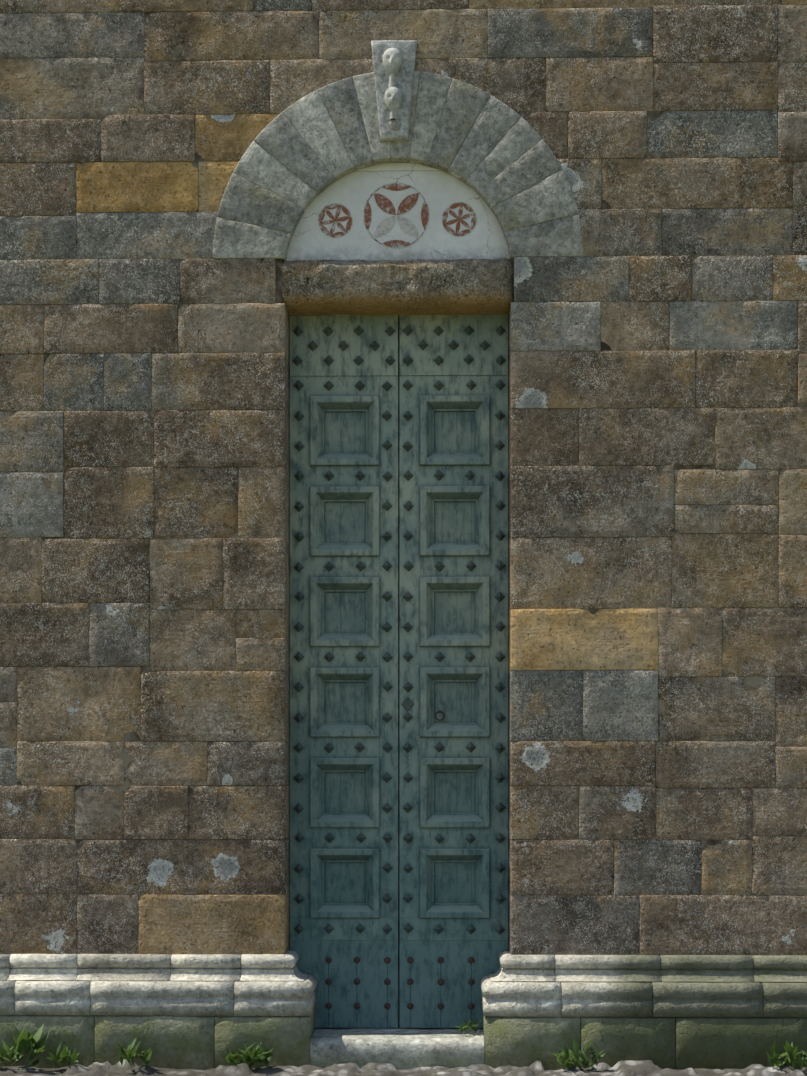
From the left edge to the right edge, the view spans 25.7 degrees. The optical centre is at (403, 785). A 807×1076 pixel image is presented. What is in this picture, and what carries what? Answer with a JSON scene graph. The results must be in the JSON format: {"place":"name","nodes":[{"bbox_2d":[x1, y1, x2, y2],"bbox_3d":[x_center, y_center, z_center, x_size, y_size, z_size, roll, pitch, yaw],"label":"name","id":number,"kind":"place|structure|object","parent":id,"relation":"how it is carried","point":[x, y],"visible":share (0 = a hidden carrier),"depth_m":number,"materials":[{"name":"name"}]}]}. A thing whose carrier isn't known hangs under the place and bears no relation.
{"place":"outdoors","nodes":[
{"label":"outdoors","id":0,"kind":"place"},
{"bbox_2d":[0,1059,806,1075],"bbox_3d":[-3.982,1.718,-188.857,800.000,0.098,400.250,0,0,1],"label":"ground","id":1,"kind":"structure","parent":0,"point":[618,1068],"depth_m":10.68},
{"bbox_2d":[310,1028,483,1068],"bbox_3d":[-0.034,1.658,11.068,1.064,0.219,0.504,0,0,1],"label":"step","id":2,"kind":"object","parent":1,"relation":"on","point":[403,1048],"visible":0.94,"depth_m":10.83,"materials":[{"name":"stone"}]},
{"bbox_2d":[0,950,806,1069],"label":"plinth","id":3,"kind":"structure","parent":1,"relation":"on","point":[206,1011],"depth_m":10.83,"materials":[{"name":"stone"}]},
{"bbox_2d":[0,0,806,1029],"bbox_3d":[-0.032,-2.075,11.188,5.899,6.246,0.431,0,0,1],"label":"wall","id":4,"kind":"structure","parent":3,"relation":"on","point":[88,302],"depth_m":10.97,"materials":[{"name":"stone"}]},
{"bbox_2d":[371,40,416,140],"bbox_3d":[-0.058,-4.300,10.995,0.284,0.606,0.270,0,0,1],"label":"keystone","id":5,"kind":"object","parent":4,"relation":"attached to","point":[394,64],"visible":0.92,"depth_m":10.93,"materials":[{"name":"stone"}]},
{"bbox_2d":[281,258,512,320],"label":"lintel","id":6,"kind":"structure","parent":4,"relation":"attached to","point":[464,286],"depth_m":10.99,"materials":[{"name":"stone"}]},
{"bbox_2d":[213,71,582,260],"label":"arch","id":7,"kind":"structure","parent":4,"relation":"attached to","point":[301,155],"depth_m":10.98,"materials":[{"name":"stone"}]},
{"bbox_2d":[286,163,509,260],"bbox_3d":[-0.031,-3.584,11.204,1.407,0.611,0.301,0,0,1],"label":"tympanum","id":8,"kind":"object","parent":4,"relation":"attached to","point":[439,191],"visible":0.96,"depth_m":11.05,"materials":[{"name":"stone"}]},
{"bbox_2d":[318,183,476,247],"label":"rosette ornaments","id":9,"kind":"object","parent":8,"relation":"attached to","point":[386,205],"visible":1,"depth_m":11.05},
{"bbox_2d":[290,314,507,1027],"bbox_3d":[-0.029,-0.741,11.292,1.394,4.570,0.115,0,0,1],"label":"door","id":10,"kind":"structure","parent":4,"relation":"attached to","point":[453,701],"depth_m":11.28,"materials":[{"name":"paint"}]},
{"bbox_2d":[0,1018,806,1069],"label":"weeds","id":11,"kind":"object","parent":1,"relation":"on","point":[261,1054],"visible":1,"depth_m":10.70,"materials":[{"name":"green plant"}]}
]}

